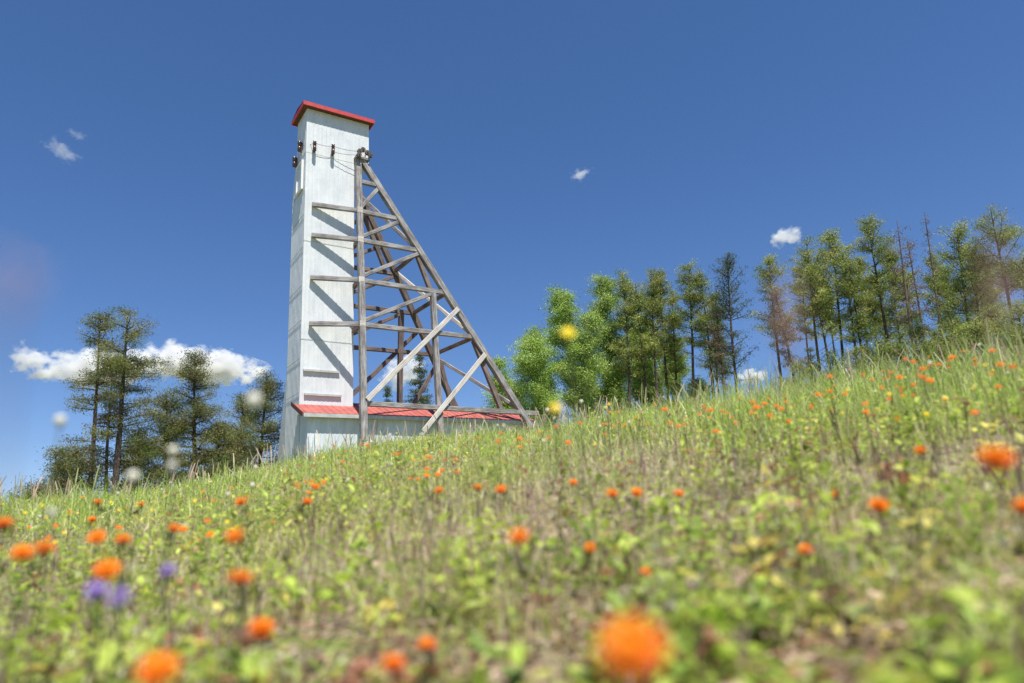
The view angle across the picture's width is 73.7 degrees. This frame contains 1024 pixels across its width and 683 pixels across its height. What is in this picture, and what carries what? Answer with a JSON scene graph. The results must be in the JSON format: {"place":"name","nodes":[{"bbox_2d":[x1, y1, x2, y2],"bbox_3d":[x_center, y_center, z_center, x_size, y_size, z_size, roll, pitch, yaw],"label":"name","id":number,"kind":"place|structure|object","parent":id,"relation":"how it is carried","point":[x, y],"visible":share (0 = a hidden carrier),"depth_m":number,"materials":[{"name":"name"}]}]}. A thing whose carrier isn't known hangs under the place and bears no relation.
{"place":"outdoors","nodes":[
{"label":"outdoors","id":0,"kind":"place"},
{"bbox_2d":[0,249,47,454],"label":"grass plume","id":1,"kind":"object","parent":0,"point":[17,296],"depth_m":0.16,"materials":[{"name":"purple plant"}]},
{"bbox_2d":[0,373,1023,682],"bbox_3d":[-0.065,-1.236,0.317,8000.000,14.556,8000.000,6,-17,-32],"label":"ground","id":2,"kind":"structure","parent":0,"point":[498,678],"depth_m":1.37,"materials":[{"name":"green plant"}]},
{"bbox_2d":[0,517,15,572],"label":"orange flower","id":3,"kind":"object","parent":2,"relation":"on","point":[5,522],"visible":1,"depth_m":0.99,"materials":[{"name":"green plant"}]},
{"bbox_2d":[1,544,34,682],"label":"orange flower","id":4,"kind":"object","parent":2,"relation":"on","point":[21,553],"visible":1,"depth_m":0.84,"materials":[{"name":"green plant"}]},
{"bbox_2d":[0,474,58,502],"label":"shrub","id":5,"kind":"object","parent":2,"relation":"on","point":[40,486],"visible":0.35,"depth_m":20.78,"materials":[{"name":"green plant"}]},
{"bbox_2d":[16,415,65,682],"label":"cream flower","id":6,"kind":"object","parent":2,"relation":"on","point":[60,421],"visible":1,"depth_m":0.76,"materials":[{"name":"white plant"}]},
{"bbox_2d":[25,540,56,682],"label":"orange flower","id":7,"kind":"object","parent":2,"relation":"on","point":[43,549],"visible":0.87,"depth_m":0.91,"materials":[{"name":"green plant"}]},
{"bbox_2d":[29,508,56,682],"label":"cream flower","id":8,"kind":"object","parent":2,"relation":"on","point":[51,512],"visible":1,"depth_m":0.78,"materials":[{"name":"beige plant"}]},
{"bbox_2d":[17,440,92,502],"bbox_3d":[-16.457,4.973,24.695,2.136,2.794,2.601,-7,-15,15],"label":"shrub","id":9,"kind":"object","parent":2,"relation":"on","point":[61,465],"visible":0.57,"depth_m":24.70,"materials":[{"name":"green plant"}]},
{"bbox_2d":[42,439,116,498],"bbox_3d":[-16.377,5.224,25.924,3.048,3.025,2.776,-16,-19,41],"label":"shrub","id":10,"kind":"object","parent":2,"relation":"on","point":[85,458],"visible":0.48,"depth_m":25.91,"materials":[{"name":"green plant"}]},
{"bbox_2d":[84,580,108,682],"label":"purple flower","id":11,"kind":"object","parent":2,"relation":"on","point":[96,590],"visible":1,"depth_m":0.62,"materials":[{"name":"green plant"}]},
{"bbox_2d":[87,529,105,674],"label":"orange flower","id":12,"kind":"object","parent":2,"relation":"on","point":[97,536],"visible":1,"depth_m":1.04,"materials":[{"name":"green plant"}]},
{"bbox_2d":[58,310,139,495],"bbox_3d":[-17.206,2.751,28.635,3.494,8.773,3.082,-2,-14,-5],"label":"pine tree","id":13,"kind":"object","parent":2,"relation":"on","point":[97,384],"visible":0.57,"depth_m":28.61,"materials":[{"name":"green plant"}]},
{"bbox_2d":[82,372,131,496],"bbox_3d":[-16.572,3.845,28.500,2.518,6.344,2.601,1,-15,-17],"label":"pine tree","id":14,"kind":"object","parent":2,"relation":"on","point":[107,450],"visible":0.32,"depth_m":28.29,"materials":[{"name":"green plant"}]},
{"bbox_2d":[92,558,128,682],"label":"orange flower","id":15,"kind":"object","parent":2,"relation":"on","point":[108,569],"visible":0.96,"depth_m":0.73,"materials":[{"name":"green plant"}]},
{"bbox_2d":[107,585,130,682],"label":"purple flower","id":16,"kind":"object","parent":2,"relation":"on","point":[117,601],"visible":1,"depth_m":0.58,"materials":[{"name":"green plant"}]},
{"bbox_2d":[109,534,133,664],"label":"orange flower","id":17,"kind":"object","parent":2,"relation":"on","point":[121,539],"visible":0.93,"depth_m":1.09,"materials":[{"name":"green plant"}]},
{"bbox_2d":[77,304,174,495],"bbox_3d":[-15.434,2.472,27.253,3.725,8.353,4.053,6,-17,-32],"label":"pine tree","id":18,"kind":"object","parent":2,"relation":"on","point":[124,366],"visible":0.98,"depth_m":27.19,"materials":[{"name":"green plant"}]},
{"bbox_2d":[117,471,139,682],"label":"cream flower","id":19,"kind":"object","parent":2,"relation":"on","point":[132,476],"visible":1,"depth_m":0.76,"materials":[{"name":"beige plant"}]},
{"bbox_2d":[86,423,179,496],"bbox_3d":[-15.064,5.056,28.017,4.326,3.645,3.436,-11,-16,29],"label":"shrub","id":20,"kind":"object","parent":2,"relation":"on","point":[137,466],"visible":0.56,"depth_m":27.43,"materials":[{"name":"green plant"}]},
{"bbox_2d":[134,651,179,682],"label":"orange flower","id":21,"kind":"object","parent":2,"relation":"on","point":[158,668],"visible":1,"depth_m":0.42,"materials":[{"name":"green plant"}]},
{"bbox_2d":[119,386,201,491],"bbox_3d":[-14.968,4.378,29.508,3.671,5.124,3.740,6,-17,-32],"label":"pine tree","id":22,"kind":"object","parent":2,"relation":"on","point":[164,429],"visible":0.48,"depth_m":29.21,"materials":[{"name":"green plant"}]},
{"bbox_2d":[153,446,177,652],"bbox_3d":[-0.416,0.323,0.796,0.012,0.402,0.025,-13,-18,35],"label":"cream flower","id":23,"kind":"object","parent":2,"relation":"on","point":[173,451],"visible":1,"depth_m":0.82,"materials":[{"name":"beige plant"}]},
{"bbox_2d":[159,562,176,682],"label":"purple flower","id":24,"kind":"object","parent":2,"relation":"on","point":[169,573],"visible":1,"depth_m":0.72,"materials":[{"name":"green plant"}]},
{"bbox_2d":[159,461,176,652],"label":"cream flower","id":25,"kind":"object","parent":2,"relation":"on","point":[171,465],"visible":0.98,"depth_m":0.73,"materials":[{"name":"beige plant"}]},
{"bbox_2d":[148,345,248,485],"bbox_3d":[-13.726,3.553,30.032,4.387,6.814,4.448,6,-17,-32],"label":"pine tree","id":26,"kind":"object","parent":2,"relation":"on","point":[195,379],"visible":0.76,"depth_m":29.91,"materials":[{"name":"green plant"}]},
{"bbox_2d":[179,415,262,478],"bbox_3d":[-12.857,5.119,30.378,3.656,3.583,4.014,6,-17,-32],"label":"shrub","id":27,"kind":"object","parent":2,"relation":"on","point":[218,425],"visible":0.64,"depth_m":29.96,"materials":[{"name":"green plant"}]},
{"bbox_2d":[219,528,241,682],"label":"orange flower","id":28,"kind":"object","parent":2,"relation":"on","point":[234,536],"visible":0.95,"depth_m":0.79,"materials":[{"name":"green plant"}]},
{"bbox_2d":[203,391,268,478],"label":"pine tree","id":29,"kind":"object","parent":2,"relation":"on","point":[242,399],"visible":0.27,"depth_m":32.60,"materials":[{"name":"green plant"}]},
{"bbox_2d":[218,570,259,682],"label":"orange flower","id":30,"kind":"object","parent":2,"relation":"on","point":[244,575],"visible":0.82,"depth_m":0.77,"materials":[{"name":"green plant"}]},
{"bbox_2d":[230,393,261,682],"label":"cream flower","id":31,"kind":"object","parent":2,"relation":"on","point":[253,400],"visible":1,"depth_m":0.67,"materials":[{"name":"white plant"}]},
{"bbox_2d":[227,369,284,470],"bbox_3d":[-11.588,3.829,32.078,3.974,5.490,3.713,6,-17,-32],"label":"pine tree","id":32,"kind":"object","parent":2,"relation":"on","point":[269,429],"visible":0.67,"depth_m":31.81,"materials":[{"name":"green plant"}]},
{"bbox_2d":[247,618,275,682],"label":"orange flower","id":33,"kind":"object","parent":2,"relation":"on","point":[260,628],"visible":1,"depth_m":0.68,"materials":[{"name":"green plant"}]},
{"bbox_2d":[380,654,405,682],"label":"orange flower","id":34,"kind":"object","parent":2,"relation":"on","point":[393,663],"visible":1,"depth_m":0.60,"materials":[{"name":"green plant"}]},
{"bbox_2d":[277,100,538,463],"bbox_3d":[-4.895,-2.171,31.895,10.756,16.130,5.363,6,-17,-32],"label":"mine headframe","id":35,"kind":"object","parent":2,"relation":"on","point":[330,163],"visible":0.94,"depth_m":29.63,"materials":[{"name":"white paint"}]},
{"bbox_2d":[291,402,534,457],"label":"shed","id":36,"kind":"structure","parent":2,"relation":"on","point":[321,419],"depth_m":27.53,"materials":[{"name":"white metal"}]},
{"bbox_2d":[403,355,433,404],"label":"spruce tree","id":37,"kind":"object","parent":2,"relation":"on","point":[420,380],"visible":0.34,"depth_m":47.32,"materials":[{"name":"green plant"}]},
{"bbox_2d":[418,636,435,682],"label":"orange flower","id":38,"kind":"object","parent":2,"relation":"on","point":[427,644],"visible":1,"depth_m":0.71,"materials":[{"name":"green plant"}]},
{"bbox_2d":[478,354,517,408],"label":"poplar tree","id":39,"kind":"object","parent":2,"relation":"on","point":[500,364],"visible":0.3,"depth_m":50.62,"materials":[{"name":"green plant"}]},
{"bbox_2d":[0,362,1023,682],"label":"leafy weeds","id":40,"kind":"object","parent":2,"relation":"on","point":[712,618],"visible":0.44,"depth_m":1.23,"materials":[{"name":"green plant"}]},
{"bbox_2d":[0,369,1023,682],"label":"dry seed stalks","id":41,"kind":"object","parent":2,"relation":"on","point":[1018,629],"visible":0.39,"depth_m":1.52,"materials":[{"name":"beige plant"}]},
{"bbox_2d":[0,337,1023,533],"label":"tall grass","id":42,"kind":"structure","parent":2,"relation":"on","point":[74,500],"depth_m":6.60,"materials":[{"name":"green plant"}]},
{"bbox_2d":[0,355,1023,682],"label":"seed heads","id":43,"kind":"object","parent":2,"relation":"on","point":[500,593],"visible":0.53,"depth_m":1.14,"materials":[{"name":"plant"}]},
{"bbox_2d":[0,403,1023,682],"bbox_3d":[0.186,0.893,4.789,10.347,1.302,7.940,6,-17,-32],"label":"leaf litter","id":44,"kind":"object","parent":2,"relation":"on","point":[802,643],"visible":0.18,"depth_m":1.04,"materials":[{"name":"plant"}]},
{"bbox_2d":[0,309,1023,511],"bbox_3d":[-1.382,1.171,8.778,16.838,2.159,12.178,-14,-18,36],"label":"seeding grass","id":45,"kind":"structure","parent":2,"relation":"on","point":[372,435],"depth_m":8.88,"materials":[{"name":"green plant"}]},
{"bbox_2d":[508,528,528,682],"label":"orange flower","id":46,"kind":"object","parent":2,"relation":"on","point":[518,536],"visible":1,"depth_m":0.69,"materials":[{"name":"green plant"}]},
{"bbox_2d":[506,323,568,427],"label":"poplar tree","id":47,"kind":"object","parent":2,"relation":"on","point":[533,357],"visible":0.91,"depth_m":45.24,"materials":[{"name":"green plant"}]},
{"bbox_2d":[550,403,568,682],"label":"yellow flower","id":48,"kind":"object","parent":2,"relation":"on","point":[555,408],"visible":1,"depth_m":0.81,"materials":[{"name":"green plant"}]},
{"bbox_2d":[538,284,593,421],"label":"poplar tree","id":49,"kind":"object","parent":2,"relation":"on","point":[563,311],"visible":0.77,"depth_m":46.88,"materials":[{"name":"green plant"}]},
{"bbox_2d":[551,305,614,419],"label":"poplar tree","id":50,"kind":"object","parent":2,"relation":"on","point":[590,361],"visible":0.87,"depth_m":46.37,"materials":[{"name":"green plant"}]},
{"bbox_2d":[561,327,610,682],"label":"yellow flower","id":51,"kind":"object","parent":2,"relation":"on","point":[567,333],"visible":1,"depth_m":0.81,"materials":[{"name":"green plant"}]},
{"bbox_2d":[575,370,608,419],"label":"shrub","id":52,"kind":"object","parent":2,"relation":"on","point":[595,398],"visible":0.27,"depth_m":48.73,"materials":[{"name":"green plant"}]},
{"bbox_2d":[584,271,637,406],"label":"poplar tree","id":53,"kind":"object","parent":2,"relation":"on","point":[603,291],"visible":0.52,"depth_m":50.84,"materials":[{"name":"green plant"}]},
{"bbox_2d":[601,365,637,414],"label":"shrub","id":54,"kind":"object","parent":2,"relation":"on","point":[617,389],"visible":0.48,"depth_m":48.49,"materials":[{"name":"green plant"}]},
{"bbox_2d":[602,267,650,416],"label":"pine tree","id":55,"kind":"object","parent":2,"relation":"on","point":[626,328],"visible":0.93,"depth_m":48.74,"materials":[{"name":"green plant"}]},
{"bbox_2d":[597,614,668,682],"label":"orange flower","id":56,"kind":"object","parent":2,"relation":"on","point":[633,645],"visible":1,"depth_m":0.27,"materials":[{"name":"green plant"}]},
{"bbox_2d":[618,281,661,406],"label":"pine tree","id":57,"kind":"object","parent":2,"relation":"on","point":[639,355],"visible":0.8,"depth_m":48.52,"materials":[{"name":"green plant"}]},
{"bbox_2d":[623,325,662,413],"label":"poplar tree","id":58,"kind":"object","parent":2,"relation":"on","point":[634,381],"visible":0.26,"depth_m":51.43,"materials":[{"name":"green plant"}]},
{"bbox_2d":[629,266,677,403],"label":"pine tree","id":59,"kind":"object","parent":2,"relation":"on","point":[654,290],"visible":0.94,"depth_m":48.48,"materials":[{"name":"green plant"}]},
{"bbox_2d":[635,367,671,413],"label":"shrub","id":60,"kind":"object","parent":2,"relation":"on","point":[650,396],"visible":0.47,"depth_m":48.35,"materials":[{"name":"green plant"}]},
{"bbox_2d":[647,266,683,401],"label":"pine tree","id":61,"kind":"object","parent":2,"relation":"on","point":[663,292],"visible":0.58,"depth_m":49.20,"materials":[{"name":"green plant"}]},
{"bbox_2d":[660,289,690,402],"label":"pine tree","id":62,"kind":"object","parent":2,"relation":"on","point":[676,370],"visible":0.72,"depth_m":48.70,"materials":[{"name":"green plant"}]},
{"bbox_2d":[656,332,697,405],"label":"poplar tree","id":63,"kind":"object","parent":2,"relation":"on","point":[682,375],"visible":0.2,"depth_m":53.04,"materials":[{"name":"green plant"}]},
{"bbox_2d":[665,258,711,403],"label":"pine tree","id":64,"kind":"object","parent":2,"relation":"on","point":[685,280],"visible":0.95,"depth_m":47.04,"materials":[{"name":"green plant"}]},
{"bbox_2d":[678,376,719,407],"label":"shrub","id":65,"kind":"object","parent":2,"relation":"on","point":[697,381],"visible":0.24,"depth_m":47.59,"materials":[{"name":"green plant"}]},
{"bbox_2d":[685,265,740,401],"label":"pine tree","id":66,"kind":"object","parent":2,"relation":"on","point":[705,316],"visible":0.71,"depth_m":46.39,"materials":[{"name":"green plant"}]},
{"bbox_2d":[703,306,737,395],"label":"pine tree","id":67,"kind":"object","parent":2,"relation":"on","point":[716,332],"visible":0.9,"depth_m":44.87,"materials":[{"name":"green plant"}]},
{"bbox_2d":[700,253,759,398],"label":"pine tree","id":68,"kind":"object","parent":2,"relation":"on","point":[730,311],"visible":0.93,"depth_m":45.17,"materials":[{"name":"green plant"}]},
{"bbox_2d":[746,252,797,396],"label":"pine tree","id":69,"kind":"object","parent":2,"relation":"on","point":[767,274],"visible":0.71,"depth_m":42.60,"materials":[{"name":"green plant"}]},
{"bbox_2d":[760,285,819,383],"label":"pine tree","id":70,"kind":"object","parent":2,"relation":"on","point":[780,316],"visible":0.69,"depth_m":40.95,"materials":[{"name":"brown plant"}]},
{"bbox_2d":[769,359,830,392],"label":"shrub","id":71,"kind":"object","parent":2,"relation":"on","point":[803,369],"visible":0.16,"depth_m":36.31,"materials":[{"name":"green plant"}]},
{"bbox_2d":[786,265,822,374],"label":"pine tree","id":72,"kind":"object","parent":2,"relation":"on","point":[810,323],"visible":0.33,"depth_m":51.27,"materials":[{"name":"green plant"}]},
{"bbox_2d":[782,233,837,373],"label":"pine tree","id":73,"kind":"object","parent":2,"relation":"on","point":[807,259],"visible":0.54,"depth_m":43.56,"materials":[{"name":"green plant"}]},
{"bbox_2d":[793,261,842,368],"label":"pine tree","id":74,"kind":"object","parent":2,"relation":"on","point":[812,275],"visible":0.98,"depth_m":42.23,"materials":[{"name":"green plant"}]},
{"bbox_2d":[636,328,1023,429],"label":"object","id":75,"kind":"object","parent":2,"relation":"on","point":[879,357],"visible":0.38,"depth_m":6.25,"materials":[{"name":"green plant"}]},
{"bbox_2d":[815,272,846,367],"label":"pine tree","id":76,"kind":"object","parent":2,"relation":"on","point":[833,328],"visible":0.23,"depth_m":52.00,"materials":[{"name":"green plant"}]},
{"bbox_2d":[809,225,867,367],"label":"pine tree","id":77,"kind":"object","parent":2,"relation":"on","point":[831,241],"visible":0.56,"depth_m":43.17,"materials":[{"name":"green plant"}]},
{"bbox_2d":[829,246,873,362],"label":"pine tree","id":78,"kind":"object","parent":2,"relation":"on","point":[843,270],"visible":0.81,"depth_m":41.65,"materials":[{"name":"green plant"}]},
{"bbox_2d":[833,257,883,371],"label":"pine tree","id":79,"kind":"object","parent":2,"relation":"on","point":[859,325],"visible":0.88,"depth_m":41.02,"materials":[{"name":"green plant"}]},
{"bbox_2d":[830,344,888,386],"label":"shrub","id":80,"kind":"object","parent":2,"relation":"on","point":[845,355],"visible":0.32,"depth_m":35.22,"materials":[{"name":"green plant"}]},
{"bbox_2d":[702,331,1023,470],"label":"tall grass","id":81,"kind":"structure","parent":2,"relation":"on","point":[782,403],"depth_m":4.43,"materials":[{"name":"green plant"}]},
{"bbox_2d":[842,211,907,361],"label":"pine tree","id":82,"kind":"object","parent":2,"relation":"on","point":[867,228],"visible":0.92,"depth_m":42.05,"materials":[{"name":"green plant"}]},
{"bbox_2d":[862,300,897,368],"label":"pine tree","id":83,"kind":"object","parent":2,"relation":"on","point":[872,313],"visible":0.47,"depth_m":42.32,"materials":[{"name":"green plant"}]},
{"bbox_2d":[868,497,903,627],"bbox_3d":[0.528,0.313,0.958,0.032,0.184,0.028,6,-17,-32],"label":"orange flower","id":84,"kind":"object","parent":2,"relation":"on","point":[879,505],"visible":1,"depth_m":0.97,"materials":[{"name":"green plant"}]},
{"bbox_2d":[875,249,910,358],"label":"pine tree","id":85,"kind":"object","parent":2,"relation":"on","point":[889,260],"visible":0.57,"depth_m":48.48,"materials":[{"name":"green plant"}]},
{"bbox_2d":[864,326,927,381],"bbox_3d":[19.517,1.270,34.303,3.671,4.182,3.697,-7,-15,15],"label":"shrub","id":86,"kind":"object","parent":2,"relation":"on","point":[897,346],"visible":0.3,"depth_m":34.33,"materials":[{"name":"green plant"}]},
{"bbox_2d":[886,222,935,360],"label":"dead tree","id":87,"kind":"object","parent":2,"relation":"on","point":[895,271],"visible":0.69,"depth_m":40.23,"materials":[{"name":"brown plant"}]},
{"bbox_2d":[889,267,934,347],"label":"pine tree","id":88,"kind":"object","parent":2,"relation":"on","point":[907,276],"visible":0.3,"depth_m":49.74,"materials":[{"name":"green plant"}]},
{"bbox_2d":[895,239,937,350],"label":"dead tree","id":89,"kind":"object","parent":2,"relation":"on","point":[913,287],"visible":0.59,"depth_m":40.76,"materials":[{"name":"brown plant"}]},
{"bbox_2d":[903,313,933,371],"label":"spruce tree","id":90,"kind":"object","parent":2,"relation":"on","point":[916,320],"visible":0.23,"depth_m":33.24,"materials":[{"name":"green plant"}]},
{"bbox_2d":[919,212,946,343],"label":"dead tree","id":91,"kind":"object","parent":2,"relation":"on","point":[932,265],"visible":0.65,"depth_m":40.53,"materials":[{"name":"brown plant"}]},
{"bbox_2d":[918,252,958,329],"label":"pine tree","id":92,"kind":"object","parent":2,"relation":"on","point":[927,279],"visible":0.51,"depth_m":47.98,"materials":[{"name":"green plant"}]},
{"bbox_2d":[916,324,962,374],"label":"shrub","id":93,"kind":"object","parent":2,"relation":"on","point":[929,343],"visible":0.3,"depth_m":30.88,"materials":[{"name":"green plant"}]},
{"bbox_2d":[913,314,983,365],"bbox_3d":[21.326,0.961,33.234,4.059,4.705,3.985,0,-15,-11],"label":"shrub","id":94,"kind":"object","parent":2,"relation":"on","point":[954,322],"visible":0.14,"depth_m":33.31,"materials":[{"name":"green plant"}]},
{"bbox_2d":[919,217,997,324],"bbox_3d":[25.221,-2.073,37.212,3.836,10.031,3.821,6,-17,-32],"label":"pine tree","id":95,"kind":"object","parent":2,"relation":"on","point":[958,237],"visible":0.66,"depth_m":37.83,"materials":[{"name":"green plant"}]},
{"bbox_2d":[939,239,1002,353],"bbox_3d":[24.632,-1.307,36.113,3.264,8.321,2.860,-9,-16,23],"label":"pine tree","id":96,"kind":"object","parent":2,"relation":"on","point":[976,288],"visible":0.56,"depth_m":36.43,"materials":[{"name":"green plant"}]},
{"bbox_2d":[947,313,1003,370],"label":"shrub","id":97,"kind":"object","parent":2,"relation":"on","point":[975,329],"visible":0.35,"depth_m":30.17,"materials":[{"name":"green plant"}]},
{"bbox_2d":[958,203,1023,320],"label":"pine tree","id":98,"kind":"object","parent":2,"relation":"on","point":[1013,232],"visible":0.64,"depth_m":35.30,"materials":[{"name":"green plant"}]},
{"bbox_2d":[968,302,1021,363],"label":"shrub","id":99,"kind":"object","parent":2,"relation":"on","point":[990,316],"visible":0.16,"depth_m":32.31,"materials":[{"name":"green plant"}]},
{"bbox_2d":[975,446,1023,551],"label":"orange flower","id":100,"kind":"object","parent":2,"relation":"on","point":[995,459],"visible":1,"depth_m":0.56,"materials":[{"name":"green plant"}]},
{"bbox_2d":[982,298,1023,366],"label":"shrub","id":101,"kind":"object","parent":2,"relation":"on","point":[1019,313],"visible":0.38,"depth_m":27.76,"materials":[{"name":"green plant"}]},
{"bbox_2d":[989,249,1023,309],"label":"pine tree","id":102,"kind":"object","parent":2,"relation":"on","point":[1021,278],"visible":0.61,"depth_m":34.54,"materials":[{"name":"green plant"}]},
{"bbox_2d":[0,0,1023,502],"label":"sky","id":103,"kind":"structure","parent":0,"point":[148,148],"materials":[{"name":"blue"}]},
{"bbox_2d":[747,276,852,682],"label":"grass plume","id":104,"kind":"object","parent":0,"point":[826,545],"depth_m":0.21,"materials":[{"name":"beige plant"}]},
{"bbox_2d":[975,226,1023,371],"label":"grass plume","id":105,"kind":"object","parent":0,"point":[998,267],"depth_m":0.20,"materials":[{"name":"brown plant"}]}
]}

